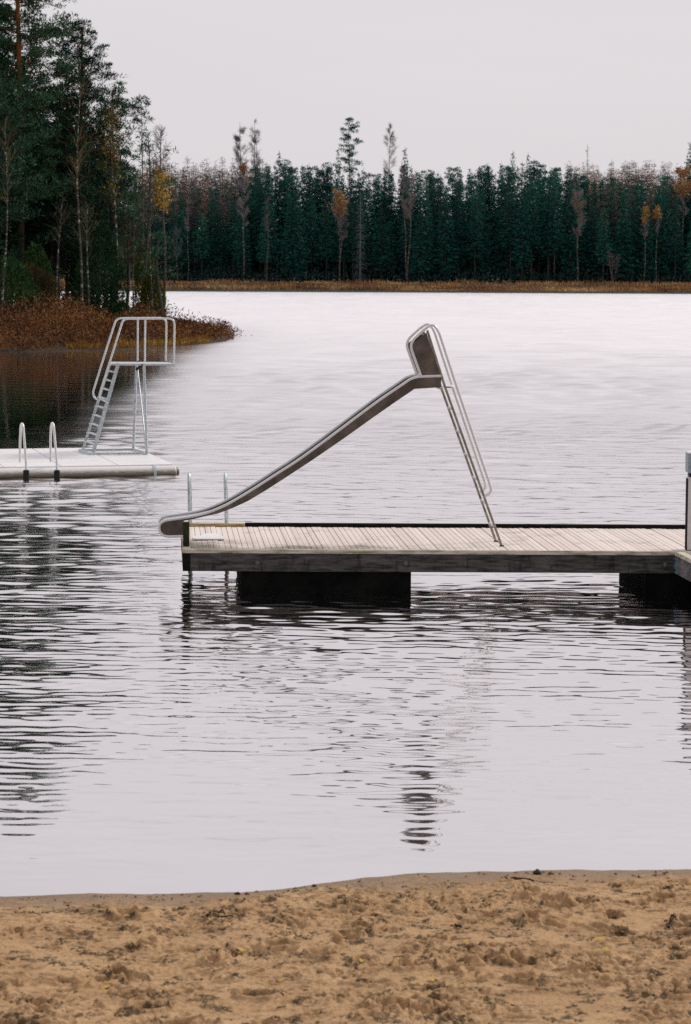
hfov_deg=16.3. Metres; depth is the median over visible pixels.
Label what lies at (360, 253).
dead spruce
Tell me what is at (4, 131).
birch tree
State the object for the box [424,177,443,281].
spruce tree
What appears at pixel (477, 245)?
spruce tree
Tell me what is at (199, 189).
spruce tree
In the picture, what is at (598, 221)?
spruce tree
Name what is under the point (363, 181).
spruce tree
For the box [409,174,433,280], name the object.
spruce tree
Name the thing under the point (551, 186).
spruce tree
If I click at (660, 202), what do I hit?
spruce tree
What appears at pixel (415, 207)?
spruce tree
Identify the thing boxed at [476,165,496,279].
spruce tree
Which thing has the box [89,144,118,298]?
birch tree
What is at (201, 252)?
spruce tree
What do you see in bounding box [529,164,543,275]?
spruce tree
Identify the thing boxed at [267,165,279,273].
spruce tree
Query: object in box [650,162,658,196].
larch tree
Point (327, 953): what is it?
sand crumbs
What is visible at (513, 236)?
spruce tree
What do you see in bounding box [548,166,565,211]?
pine tree
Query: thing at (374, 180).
pine tree
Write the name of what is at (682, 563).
walkway
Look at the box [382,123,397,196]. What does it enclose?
aspen tree
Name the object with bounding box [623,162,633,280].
larch tree
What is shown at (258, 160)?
aspen tree
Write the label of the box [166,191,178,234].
spruce tree
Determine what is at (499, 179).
spruce tree
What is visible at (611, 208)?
spruce tree
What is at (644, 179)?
larch tree
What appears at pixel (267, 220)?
birch tree
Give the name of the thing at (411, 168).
spruce tree
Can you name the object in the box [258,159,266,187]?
larch tree
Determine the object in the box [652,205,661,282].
birch tree
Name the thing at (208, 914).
twig
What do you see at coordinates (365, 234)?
spruce tree
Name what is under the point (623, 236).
spruce tree
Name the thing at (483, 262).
spruce tree
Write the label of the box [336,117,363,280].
pine tree
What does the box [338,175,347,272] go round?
spruce tree
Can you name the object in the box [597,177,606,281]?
spruce tree
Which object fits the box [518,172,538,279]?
spruce tree
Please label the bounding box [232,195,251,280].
spruce tree
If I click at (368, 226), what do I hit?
spruce tree
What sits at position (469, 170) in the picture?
spruce tree
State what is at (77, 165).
birch tree
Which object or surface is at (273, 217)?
spruce tree
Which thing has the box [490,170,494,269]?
spruce tree
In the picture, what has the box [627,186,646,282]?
spruce tree
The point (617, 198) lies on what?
larch tree
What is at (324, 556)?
jetty
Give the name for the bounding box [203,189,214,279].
spruce tree
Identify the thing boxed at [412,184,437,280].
spruce tree
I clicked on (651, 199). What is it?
larch tree
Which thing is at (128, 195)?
pine tree
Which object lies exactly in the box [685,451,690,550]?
post
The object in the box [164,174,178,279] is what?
larch tree
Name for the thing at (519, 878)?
twig
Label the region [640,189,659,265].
spruce tree
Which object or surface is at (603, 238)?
spruce tree
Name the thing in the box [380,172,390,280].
spruce tree
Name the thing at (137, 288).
young spruce
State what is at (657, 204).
spruce tree
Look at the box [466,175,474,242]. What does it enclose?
spruce tree
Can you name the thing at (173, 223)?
spruce tree
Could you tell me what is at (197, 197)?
spruce tree
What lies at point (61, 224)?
birch tree
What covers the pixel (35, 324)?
heath shrubs
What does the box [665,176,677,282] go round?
larch tree
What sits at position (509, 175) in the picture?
pine tree
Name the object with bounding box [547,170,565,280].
spruce tree
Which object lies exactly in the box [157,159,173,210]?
larch tree
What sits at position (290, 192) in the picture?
spruce tree
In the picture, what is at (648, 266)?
spruce tree
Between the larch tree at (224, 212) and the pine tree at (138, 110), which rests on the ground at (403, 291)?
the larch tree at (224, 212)
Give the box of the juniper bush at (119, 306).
[109,299,132,328]
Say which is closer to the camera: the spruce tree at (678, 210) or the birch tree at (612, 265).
the birch tree at (612, 265)
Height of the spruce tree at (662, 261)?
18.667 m
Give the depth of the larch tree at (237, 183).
526.13 m
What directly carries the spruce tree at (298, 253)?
on the ground at (403, 291)
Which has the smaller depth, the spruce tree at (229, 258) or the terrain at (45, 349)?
the terrain at (45, 349)
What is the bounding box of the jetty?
[181,522,690,592]
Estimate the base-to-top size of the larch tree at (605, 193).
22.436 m
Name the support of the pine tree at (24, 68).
on the terrain at (45, 349)
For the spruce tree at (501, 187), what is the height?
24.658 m
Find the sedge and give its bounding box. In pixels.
[65,334,210,348]
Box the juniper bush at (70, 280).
[64,260,103,310]
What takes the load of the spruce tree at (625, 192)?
on the ground at (403, 291)
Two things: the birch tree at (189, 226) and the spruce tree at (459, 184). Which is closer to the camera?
the birch tree at (189, 226)
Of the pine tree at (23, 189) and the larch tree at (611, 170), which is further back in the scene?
the larch tree at (611, 170)
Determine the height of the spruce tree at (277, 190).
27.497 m
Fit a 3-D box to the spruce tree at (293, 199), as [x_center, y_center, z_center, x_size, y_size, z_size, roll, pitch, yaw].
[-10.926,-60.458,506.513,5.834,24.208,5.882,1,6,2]
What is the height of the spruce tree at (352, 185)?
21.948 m
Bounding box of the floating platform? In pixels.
[0,447,178,478]
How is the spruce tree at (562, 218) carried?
on the ground at (403, 291)
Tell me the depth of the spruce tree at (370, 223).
506.27 m
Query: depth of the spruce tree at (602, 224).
507.48 m
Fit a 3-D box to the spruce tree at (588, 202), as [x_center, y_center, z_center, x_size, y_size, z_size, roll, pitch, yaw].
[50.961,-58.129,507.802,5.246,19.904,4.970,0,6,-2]
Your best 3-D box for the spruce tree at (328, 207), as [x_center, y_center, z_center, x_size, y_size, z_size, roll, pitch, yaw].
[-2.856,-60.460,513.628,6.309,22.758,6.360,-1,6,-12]
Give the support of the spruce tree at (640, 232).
on the ground at (403, 291)
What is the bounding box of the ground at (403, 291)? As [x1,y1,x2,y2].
[60,233,690,293]
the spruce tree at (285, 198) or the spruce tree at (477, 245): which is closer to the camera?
the spruce tree at (477, 245)
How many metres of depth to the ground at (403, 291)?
456.81 m
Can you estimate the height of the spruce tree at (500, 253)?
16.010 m
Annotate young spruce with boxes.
[129,239,155,304]
[135,270,167,323]
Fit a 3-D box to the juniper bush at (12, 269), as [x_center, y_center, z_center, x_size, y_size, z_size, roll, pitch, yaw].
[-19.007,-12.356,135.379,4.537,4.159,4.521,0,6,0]
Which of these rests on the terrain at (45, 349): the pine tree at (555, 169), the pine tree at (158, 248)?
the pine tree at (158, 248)
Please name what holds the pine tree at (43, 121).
on the terrain at (45, 349)
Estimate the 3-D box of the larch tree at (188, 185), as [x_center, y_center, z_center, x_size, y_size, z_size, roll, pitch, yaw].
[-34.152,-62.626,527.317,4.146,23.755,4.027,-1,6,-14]
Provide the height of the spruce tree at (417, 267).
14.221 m
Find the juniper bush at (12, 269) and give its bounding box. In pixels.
[0,256,45,317]
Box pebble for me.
[532,869,541,874]
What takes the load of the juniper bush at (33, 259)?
on the terrain at (45, 349)
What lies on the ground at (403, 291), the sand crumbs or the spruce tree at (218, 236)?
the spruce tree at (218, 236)
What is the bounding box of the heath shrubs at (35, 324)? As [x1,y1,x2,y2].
[0,291,251,350]
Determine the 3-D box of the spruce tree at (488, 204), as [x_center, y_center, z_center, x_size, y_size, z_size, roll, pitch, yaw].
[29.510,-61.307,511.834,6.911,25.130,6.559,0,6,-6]
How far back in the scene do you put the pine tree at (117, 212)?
160.97 m
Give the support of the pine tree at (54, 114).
on the terrain at (45, 349)
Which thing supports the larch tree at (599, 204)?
on the ground at (403, 291)
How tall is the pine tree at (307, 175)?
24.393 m
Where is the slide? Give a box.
[158,323,503,546]
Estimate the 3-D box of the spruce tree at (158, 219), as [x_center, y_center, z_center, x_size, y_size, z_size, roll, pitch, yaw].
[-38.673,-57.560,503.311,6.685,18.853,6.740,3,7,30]
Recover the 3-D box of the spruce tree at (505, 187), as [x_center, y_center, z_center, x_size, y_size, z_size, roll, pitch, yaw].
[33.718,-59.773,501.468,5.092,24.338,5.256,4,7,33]
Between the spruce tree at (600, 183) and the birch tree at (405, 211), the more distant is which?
the spruce tree at (600, 183)
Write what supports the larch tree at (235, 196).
on the ground at (403, 291)
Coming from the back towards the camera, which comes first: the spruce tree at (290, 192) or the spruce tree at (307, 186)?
the spruce tree at (307, 186)
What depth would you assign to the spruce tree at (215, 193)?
516.37 m
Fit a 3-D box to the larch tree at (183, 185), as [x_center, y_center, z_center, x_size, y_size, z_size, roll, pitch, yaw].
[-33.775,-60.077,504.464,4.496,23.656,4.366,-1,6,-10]
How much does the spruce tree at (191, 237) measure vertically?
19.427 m
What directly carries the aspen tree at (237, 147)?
on the ground at (403, 291)
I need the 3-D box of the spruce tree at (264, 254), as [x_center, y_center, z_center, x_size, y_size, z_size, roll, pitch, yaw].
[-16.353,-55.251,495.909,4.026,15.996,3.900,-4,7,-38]
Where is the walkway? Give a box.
[671,549,690,581]
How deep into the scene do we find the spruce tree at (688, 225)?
506.46 m
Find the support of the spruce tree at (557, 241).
on the ground at (403, 291)
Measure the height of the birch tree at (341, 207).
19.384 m
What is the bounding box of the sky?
[0,0,690,227]
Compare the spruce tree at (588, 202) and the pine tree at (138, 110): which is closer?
the pine tree at (138, 110)
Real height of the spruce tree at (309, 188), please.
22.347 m
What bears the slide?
on the jetty
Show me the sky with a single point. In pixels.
(464, 84)
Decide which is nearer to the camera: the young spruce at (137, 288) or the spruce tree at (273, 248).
the young spruce at (137, 288)
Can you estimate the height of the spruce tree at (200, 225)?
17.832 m
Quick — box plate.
[193,533,223,539]
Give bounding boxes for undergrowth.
[54,238,690,282]
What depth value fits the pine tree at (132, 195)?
166.94 m
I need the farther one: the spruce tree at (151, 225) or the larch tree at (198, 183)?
the larch tree at (198, 183)
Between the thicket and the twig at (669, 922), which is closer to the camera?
the twig at (669, 922)
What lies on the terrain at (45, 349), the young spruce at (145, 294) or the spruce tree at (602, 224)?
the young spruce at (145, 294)
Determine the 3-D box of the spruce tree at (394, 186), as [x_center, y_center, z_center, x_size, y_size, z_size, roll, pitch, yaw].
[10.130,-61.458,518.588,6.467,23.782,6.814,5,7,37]
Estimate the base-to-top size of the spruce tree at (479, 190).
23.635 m
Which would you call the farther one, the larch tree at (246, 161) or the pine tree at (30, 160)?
the larch tree at (246, 161)
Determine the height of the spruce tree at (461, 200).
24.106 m
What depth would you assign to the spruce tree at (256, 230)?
503.91 m
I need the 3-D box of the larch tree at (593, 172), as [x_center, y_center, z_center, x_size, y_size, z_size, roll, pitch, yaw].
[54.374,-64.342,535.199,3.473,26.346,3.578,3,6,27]
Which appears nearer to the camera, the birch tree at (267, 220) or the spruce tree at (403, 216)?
the birch tree at (267, 220)
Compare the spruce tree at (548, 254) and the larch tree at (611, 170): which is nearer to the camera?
the spruce tree at (548, 254)
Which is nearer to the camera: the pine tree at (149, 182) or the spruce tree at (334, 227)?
the pine tree at (149, 182)
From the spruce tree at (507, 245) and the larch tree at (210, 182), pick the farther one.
the larch tree at (210, 182)
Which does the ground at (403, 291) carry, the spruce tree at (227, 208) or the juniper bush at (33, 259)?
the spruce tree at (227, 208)
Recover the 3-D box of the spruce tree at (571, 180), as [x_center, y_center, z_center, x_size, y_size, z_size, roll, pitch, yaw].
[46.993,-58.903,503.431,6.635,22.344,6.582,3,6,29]
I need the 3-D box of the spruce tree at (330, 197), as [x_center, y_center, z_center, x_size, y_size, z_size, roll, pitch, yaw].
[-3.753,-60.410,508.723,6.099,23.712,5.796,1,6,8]
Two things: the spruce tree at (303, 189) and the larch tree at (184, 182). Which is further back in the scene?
the larch tree at (184, 182)
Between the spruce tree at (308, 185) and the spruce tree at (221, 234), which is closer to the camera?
the spruce tree at (221, 234)
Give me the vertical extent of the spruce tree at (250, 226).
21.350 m
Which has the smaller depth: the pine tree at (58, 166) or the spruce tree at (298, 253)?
the pine tree at (58, 166)
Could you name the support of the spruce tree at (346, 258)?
on the ground at (403, 291)
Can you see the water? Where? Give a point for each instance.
(168, 725)
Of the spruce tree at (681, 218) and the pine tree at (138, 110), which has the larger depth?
the spruce tree at (681, 218)
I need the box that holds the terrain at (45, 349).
[0,324,234,351]
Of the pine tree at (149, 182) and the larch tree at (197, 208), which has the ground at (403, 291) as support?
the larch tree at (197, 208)
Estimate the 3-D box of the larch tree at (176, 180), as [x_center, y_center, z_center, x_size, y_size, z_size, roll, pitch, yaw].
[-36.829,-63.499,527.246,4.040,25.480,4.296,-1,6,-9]
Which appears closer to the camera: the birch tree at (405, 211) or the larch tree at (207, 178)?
the birch tree at (405, 211)
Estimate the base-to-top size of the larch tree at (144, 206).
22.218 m
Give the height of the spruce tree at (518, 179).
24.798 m
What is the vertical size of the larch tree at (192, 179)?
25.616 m
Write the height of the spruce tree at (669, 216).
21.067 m
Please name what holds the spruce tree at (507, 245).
on the ground at (403, 291)
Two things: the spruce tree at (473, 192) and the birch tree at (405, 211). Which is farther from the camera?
the spruce tree at (473, 192)
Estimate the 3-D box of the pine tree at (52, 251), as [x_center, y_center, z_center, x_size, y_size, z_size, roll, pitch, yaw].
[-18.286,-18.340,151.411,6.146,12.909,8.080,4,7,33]
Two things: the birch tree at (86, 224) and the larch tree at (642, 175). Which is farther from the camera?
the larch tree at (642, 175)
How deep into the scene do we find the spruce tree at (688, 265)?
495.38 m
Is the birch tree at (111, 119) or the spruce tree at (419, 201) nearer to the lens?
the birch tree at (111, 119)
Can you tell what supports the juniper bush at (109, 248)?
on the terrain at (45, 349)
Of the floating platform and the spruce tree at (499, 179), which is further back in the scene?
the spruce tree at (499, 179)
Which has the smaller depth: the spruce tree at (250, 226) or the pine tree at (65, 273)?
the pine tree at (65, 273)
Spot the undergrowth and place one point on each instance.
(395, 274)
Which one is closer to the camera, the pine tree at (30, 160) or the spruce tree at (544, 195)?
the pine tree at (30, 160)
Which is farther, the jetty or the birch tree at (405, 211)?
the birch tree at (405, 211)
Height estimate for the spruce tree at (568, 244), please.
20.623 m
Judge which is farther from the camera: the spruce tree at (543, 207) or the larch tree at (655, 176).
the larch tree at (655, 176)
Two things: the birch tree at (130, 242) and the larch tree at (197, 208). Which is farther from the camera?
the larch tree at (197, 208)
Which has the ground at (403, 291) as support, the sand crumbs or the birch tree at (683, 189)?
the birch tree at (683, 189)
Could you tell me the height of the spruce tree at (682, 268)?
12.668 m
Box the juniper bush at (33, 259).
[18,243,55,310]
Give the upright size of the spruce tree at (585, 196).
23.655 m
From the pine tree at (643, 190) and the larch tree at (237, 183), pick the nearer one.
the pine tree at (643, 190)
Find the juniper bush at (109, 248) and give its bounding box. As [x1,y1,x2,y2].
[68,220,130,325]
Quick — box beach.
[0,869,690,1023]
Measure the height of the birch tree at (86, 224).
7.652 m
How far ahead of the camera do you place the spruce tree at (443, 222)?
510.89 m
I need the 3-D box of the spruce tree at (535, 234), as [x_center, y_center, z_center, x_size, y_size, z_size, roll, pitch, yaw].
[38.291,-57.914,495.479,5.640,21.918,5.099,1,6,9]
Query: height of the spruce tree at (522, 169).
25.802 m
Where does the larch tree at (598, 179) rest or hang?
on the ground at (403, 291)
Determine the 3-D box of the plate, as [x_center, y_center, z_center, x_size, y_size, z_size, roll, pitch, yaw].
[-1.668,0.303,29.671,0.380,0.014,0.621,0,6,0]
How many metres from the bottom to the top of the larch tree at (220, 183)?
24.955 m
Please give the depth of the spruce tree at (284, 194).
505.45 m
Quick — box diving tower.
[78,317,174,454]
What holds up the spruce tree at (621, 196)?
on the ground at (403, 291)
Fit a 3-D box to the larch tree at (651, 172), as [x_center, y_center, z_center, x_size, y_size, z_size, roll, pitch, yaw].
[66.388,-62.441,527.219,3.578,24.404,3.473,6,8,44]
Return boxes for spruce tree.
[135,196,150,279]
[145,192,155,258]
[150,202,171,277]
[153,217,169,280]
[163,196,184,252]
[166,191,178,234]
[166,204,184,280]
[169,192,194,269]
[173,211,193,280]
[182,191,198,280]
[189,186,199,269]
[189,188,204,279]
[190,212,211,280]
[194,188,202,279]
[196,198,205,279]
[198,187,220,271]
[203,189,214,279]
[204,192,228,277]
[205,210,226,279]
[208,208,227,279]
[214,185,219,223]
[218,183,236,278]
[221,198,242,279]
[222,181,232,279]
[223,193,248,279]
[225,181,236,272]
[232,177,251,279]
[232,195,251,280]
[238,182,255,279]
[243,177,258,278]
[249,182,266,272]
[251,186,263,267]
[252,173,258,210]
[254,205,274,280]
[257,169,281,280]
[258,163,278,280]
[259,202,282,280]
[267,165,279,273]
[271,152,285,280]
[272,171,296,280]
[276,166,306,280]
[276,167,288,280]
[276,194,301,276]
[282,169,304,279]
[285,178,310,280]
[291,165,301,279]
[294,164,309,280]
[300,177,324,280]
[300,193,322,279]
[303,165,312,275]
[303,171,319,262]
[304,174,327,280]
[314,168,331,280]
[318,176,335,280]
[318,194,334,280]
[321,171,334,280]
[323,181,346,280]
[329,182,355,280]
[330,148,342,275]
[331,185,357,280]
[332,206,356,278]
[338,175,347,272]
[343,203,362,281]
[344,170,356,280]
[347,177,363,238]
[349,173,367,267]
[351,181,366,280]
[353,195,370,267]
[356,170,369,280]
[357,180,380,278]
[365,177,391,275]
[366,189,380,280]
[378,168,397,280]
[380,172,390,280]
[382,171,400,281]
[387,173,399,228]
[391,180,410,281]
[392,176,418,275]
[393,148,412,280]
[394,166,404,280]
[396,180,416,264]
[402,164,416,279]
[407,215,430,279]
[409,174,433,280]
[410,171,424,280]
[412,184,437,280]
[414,172,423,230]
[424,171,443,281]
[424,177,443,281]
[427,175,451,280]
[431,177,450,270]
[431,186,459,281]
[446,169,466,280]
[446,174,460,281]
[448,171,470,277]
[450,190,468,280]
[453,177,479,280]
[464,169,474,280]
[464,173,483,279]
[464,192,487,276]
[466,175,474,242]
[469,191,494,275]
[472,172,489,267]
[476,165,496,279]
[478,167,495,281]
[483,173,504,281]
[488,164,516,281]
[488,205,514,280]
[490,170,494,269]
[494,165,517,281]
[495,161,504,208]
[496,166,520,273]
[497,192,521,279]
[507,153,521,278]
[510,190,534,280]
[513,169,525,268]
[513,176,525,268]
[514,160,529,271]
[517,166,545,268]
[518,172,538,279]
[519,155,533,275]
[522,176,544,280]
[528,174,549,280]
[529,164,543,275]
[534,171,549,263]
[535,185,563,280]
[537,170,555,267]
[538,168,564,272]
[541,172,566,281]
[543,184,566,281]
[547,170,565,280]
[553,170,572,280]
[557,178,583,278]
[557,185,584,280]
[563,170,573,275]
[564,187,590,274]
[570,187,588,255]
[578,203,602,282]
[580,172,588,278]
[581,190,597,281]
[584,184,604,275]
[585,178,603,278]
[594,208,614,279]
[596,180,604,226]
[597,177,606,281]
[598,181,616,279]
[599,184,613,281]
[600,180,620,281]
[608,183,628,282]
[609,194,640,281]
[616,187,629,281]
[619,211,642,282]
[622,184,647,281]
[623,183,631,215]
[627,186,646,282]
[637,206,660,278]
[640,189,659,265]
[647,187,662,282]
[647,191,666,282]
[650,195,676,281]
[651,183,677,268]
[662,182,686,276]
[664,193,686,281]
[665,224,688,281]
[671,181,689,282]
[673,178,687,262]
[676,141,690,282]
[680,190,690,281]
[680,199,690,267]
[683,227,690,275]
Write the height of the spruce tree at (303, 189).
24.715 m
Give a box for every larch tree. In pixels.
[139,165,148,201]
[139,174,151,238]
[145,176,160,254]
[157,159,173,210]
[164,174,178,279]
[166,175,178,209]
[169,162,179,209]
[172,170,185,278]
[176,168,190,280]
[179,166,190,201]
[181,157,191,188]
[184,174,202,280]
[185,173,191,198]
[188,162,198,198]
[194,169,203,214]
[196,162,209,228]
[196,170,214,278]
[200,159,213,210]
[204,168,215,210]
[210,161,220,203]
[211,168,225,210]
[213,156,229,206]
[215,172,228,277]
[223,169,239,277]
[227,160,238,198]
[232,163,243,233]
[241,155,250,205]
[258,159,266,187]
[563,163,572,280]
[565,178,578,225]
[586,168,595,192]
[586,181,603,281]
[589,164,596,182]
[592,165,604,200]
[595,167,601,199]
[599,176,618,281]
[607,162,616,201]
[608,183,620,282]
[620,161,631,204]
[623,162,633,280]
[623,178,639,255]
[627,161,640,205]
[636,166,647,202]
[643,165,653,228]
[643,180,655,279]
[645,161,654,193]
[647,170,656,211]
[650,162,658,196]
[665,162,673,188]
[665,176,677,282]
[670,169,677,201]
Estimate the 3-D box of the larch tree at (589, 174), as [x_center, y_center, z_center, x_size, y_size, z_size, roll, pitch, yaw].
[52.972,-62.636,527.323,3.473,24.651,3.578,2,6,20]
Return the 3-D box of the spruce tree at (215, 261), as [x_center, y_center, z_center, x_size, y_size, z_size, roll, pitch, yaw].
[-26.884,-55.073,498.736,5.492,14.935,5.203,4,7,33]
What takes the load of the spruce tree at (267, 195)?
on the ground at (403, 291)
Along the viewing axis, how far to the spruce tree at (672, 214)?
506.07 m
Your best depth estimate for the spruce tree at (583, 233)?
502.32 m
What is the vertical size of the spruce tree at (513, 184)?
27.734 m
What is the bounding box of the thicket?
[0,262,72,317]
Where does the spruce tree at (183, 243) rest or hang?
on the ground at (403, 291)
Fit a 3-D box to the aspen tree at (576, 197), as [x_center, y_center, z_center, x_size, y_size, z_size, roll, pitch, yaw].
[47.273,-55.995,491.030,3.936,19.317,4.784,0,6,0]
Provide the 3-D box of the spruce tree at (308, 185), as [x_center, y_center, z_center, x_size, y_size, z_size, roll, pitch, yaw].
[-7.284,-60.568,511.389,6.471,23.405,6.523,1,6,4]
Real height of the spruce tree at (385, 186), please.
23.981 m
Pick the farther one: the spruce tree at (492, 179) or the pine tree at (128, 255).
the spruce tree at (492, 179)
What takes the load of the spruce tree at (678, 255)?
on the ground at (403, 291)
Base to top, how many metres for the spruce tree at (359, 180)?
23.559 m
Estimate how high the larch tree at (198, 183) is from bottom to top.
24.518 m
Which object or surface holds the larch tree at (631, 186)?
on the ground at (403, 291)
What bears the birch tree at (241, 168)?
on the ground at (403, 291)
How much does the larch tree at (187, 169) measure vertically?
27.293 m
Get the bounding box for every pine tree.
[0,0,44,251]
[0,0,88,289]
[0,19,72,268]
[0,75,47,256]
[0,78,49,261]
[0,111,68,265]
[5,117,97,274]
[9,102,53,261]
[16,17,142,310]
[25,101,117,310]
[28,155,100,302]
[29,155,93,311]
[41,157,151,296]
[43,135,130,298]
[76,80,147,312]
[91,172,156,305]
[98,158,153,304]
[122,126,179,286]
[129,93,155,279]
[130,230,182,316]
[242,166,276,280]
[272,158,298,280]
[298,166,322,280]
[311,162,338,279]
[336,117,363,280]
[359,172,388,280]
[418,169,444,280]
[438,167,464,280]
[464,165,496,265]
[497,166,522,281]
[522,160,551,275]
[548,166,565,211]
[563,175,594,277]
[599,177,628,281]
[626,179,659,281]
[651,176,675,281]
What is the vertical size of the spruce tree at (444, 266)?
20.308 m
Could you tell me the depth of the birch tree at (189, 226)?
490.45 m
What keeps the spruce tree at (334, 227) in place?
on the ground at (403, 291)
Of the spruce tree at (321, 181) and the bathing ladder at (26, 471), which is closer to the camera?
the bathing ladder at (26, 471)
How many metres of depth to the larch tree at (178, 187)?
526.12 m
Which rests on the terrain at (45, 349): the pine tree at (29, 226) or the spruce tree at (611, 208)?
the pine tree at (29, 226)
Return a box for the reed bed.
[54,278,690,291]
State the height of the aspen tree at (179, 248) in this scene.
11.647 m
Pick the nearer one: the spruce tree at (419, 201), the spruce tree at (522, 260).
the spruce tree at (522, 260)
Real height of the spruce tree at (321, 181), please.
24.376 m
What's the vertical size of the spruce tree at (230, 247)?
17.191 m
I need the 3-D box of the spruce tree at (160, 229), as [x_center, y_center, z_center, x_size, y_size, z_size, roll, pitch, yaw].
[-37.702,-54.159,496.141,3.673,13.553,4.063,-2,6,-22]
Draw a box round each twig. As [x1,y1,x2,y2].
[205,908,225,916]
[510,877,533,881]
[666,913,675,928]
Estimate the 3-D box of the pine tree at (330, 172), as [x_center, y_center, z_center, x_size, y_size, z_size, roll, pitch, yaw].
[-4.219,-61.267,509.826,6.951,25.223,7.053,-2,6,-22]
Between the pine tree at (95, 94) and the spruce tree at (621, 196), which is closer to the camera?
the pine tree at (95, 94)
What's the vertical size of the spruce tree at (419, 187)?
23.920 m
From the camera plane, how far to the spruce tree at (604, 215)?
509.92 m
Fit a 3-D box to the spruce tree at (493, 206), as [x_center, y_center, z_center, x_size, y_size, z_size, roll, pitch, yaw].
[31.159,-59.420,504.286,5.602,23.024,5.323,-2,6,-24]
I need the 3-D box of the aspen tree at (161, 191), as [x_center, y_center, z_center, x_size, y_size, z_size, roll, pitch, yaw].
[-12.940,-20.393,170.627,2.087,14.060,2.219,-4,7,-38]
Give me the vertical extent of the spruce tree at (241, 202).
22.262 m
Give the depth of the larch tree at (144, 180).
526.15 m
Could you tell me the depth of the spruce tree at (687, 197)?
506.09 m
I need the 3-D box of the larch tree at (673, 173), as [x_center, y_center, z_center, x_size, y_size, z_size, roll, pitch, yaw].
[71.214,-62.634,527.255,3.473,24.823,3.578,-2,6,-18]
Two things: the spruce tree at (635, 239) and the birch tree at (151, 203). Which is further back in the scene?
the spruce tree at (635, 239)
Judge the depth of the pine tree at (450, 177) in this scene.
510.94 m
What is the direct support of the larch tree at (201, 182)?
on the ground at (403, 291)
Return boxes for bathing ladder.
[19,422,59,478]
[187,472,228,540]
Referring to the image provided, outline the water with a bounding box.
[0,291,690,896]
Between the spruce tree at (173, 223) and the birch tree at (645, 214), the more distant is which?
the spruce tree at (173, 223)
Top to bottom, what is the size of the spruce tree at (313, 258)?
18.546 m
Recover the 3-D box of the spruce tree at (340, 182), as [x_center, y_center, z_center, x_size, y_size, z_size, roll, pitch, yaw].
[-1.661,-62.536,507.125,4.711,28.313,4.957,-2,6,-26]
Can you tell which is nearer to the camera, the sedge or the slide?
the slide
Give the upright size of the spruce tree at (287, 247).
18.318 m
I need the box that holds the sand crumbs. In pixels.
[0,871,689,1023]
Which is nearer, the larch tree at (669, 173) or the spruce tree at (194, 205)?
the spruce tree at (194, 205)
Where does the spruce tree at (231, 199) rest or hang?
on the ground at (403, 291)
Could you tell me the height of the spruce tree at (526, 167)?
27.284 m
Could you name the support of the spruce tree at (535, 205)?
on the ground at (403, 291)
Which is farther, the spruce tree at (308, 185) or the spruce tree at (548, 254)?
the spruce tree at (308, 185)
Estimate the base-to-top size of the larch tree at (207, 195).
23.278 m
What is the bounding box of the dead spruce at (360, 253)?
[353,190,367,280]
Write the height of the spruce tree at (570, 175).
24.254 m
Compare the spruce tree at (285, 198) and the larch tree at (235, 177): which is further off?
the larch tree at (235, 177)
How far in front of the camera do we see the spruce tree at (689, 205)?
505.14 m
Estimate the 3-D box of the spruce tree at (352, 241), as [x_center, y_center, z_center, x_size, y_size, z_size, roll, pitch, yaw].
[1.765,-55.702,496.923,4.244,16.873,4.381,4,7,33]
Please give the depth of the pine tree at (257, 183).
504.86 m
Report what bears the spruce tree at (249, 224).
on the ground at (403, 291)
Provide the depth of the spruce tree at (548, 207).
508.79 m
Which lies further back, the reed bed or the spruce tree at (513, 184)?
the spruce tree at (513, 184)
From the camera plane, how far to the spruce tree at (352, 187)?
516.67 m
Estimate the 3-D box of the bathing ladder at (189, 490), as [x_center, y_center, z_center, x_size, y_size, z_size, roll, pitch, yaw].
[-1.767,0.522,31.221,0.537,2.084,0.345,0,6,0]
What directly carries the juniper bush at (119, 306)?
on the terrain at (45, 349)
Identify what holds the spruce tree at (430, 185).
on the ground at (403, 291)
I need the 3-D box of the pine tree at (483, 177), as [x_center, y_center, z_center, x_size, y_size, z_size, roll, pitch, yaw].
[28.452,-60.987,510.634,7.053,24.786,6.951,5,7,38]
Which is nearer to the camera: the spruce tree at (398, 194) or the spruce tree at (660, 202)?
the spruce tree at (660, 202)
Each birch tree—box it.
[0,116,21,316]
[44,185,76,312]
[63,77,95,323]
[71,193,101,320]
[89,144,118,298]
[93,102,126,290]
[115,213,148,313]
[137,150,163,314]
[183,196,191,278]
[235,163,250,281]
[264,198,271,280]
[327,188,348,281]
[397,165,418,281]
[605,251,620,281]
[641,206,650,283]
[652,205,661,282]
[671,163,690,282]
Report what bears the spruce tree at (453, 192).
on the ground at (403, 291)
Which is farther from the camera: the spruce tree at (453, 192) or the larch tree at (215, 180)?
the larch tree at (215, 180)
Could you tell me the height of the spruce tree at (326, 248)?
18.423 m
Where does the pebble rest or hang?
on the beach
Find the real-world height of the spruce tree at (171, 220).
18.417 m
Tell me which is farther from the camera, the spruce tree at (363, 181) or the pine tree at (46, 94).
the spruce tree at (363, 181)
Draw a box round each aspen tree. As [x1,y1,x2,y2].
[146,125,175,309]
[169,225,182,281]
[231,127,250,197]
[247,119,262,279]
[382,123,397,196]
[570,190,586,281]
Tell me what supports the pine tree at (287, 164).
on the ground at (403, 291)
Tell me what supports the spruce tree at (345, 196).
on the ground at (403, 291)
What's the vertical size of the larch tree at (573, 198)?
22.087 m
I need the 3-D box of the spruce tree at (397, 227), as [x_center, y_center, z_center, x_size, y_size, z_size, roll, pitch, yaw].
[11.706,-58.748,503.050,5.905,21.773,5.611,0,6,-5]

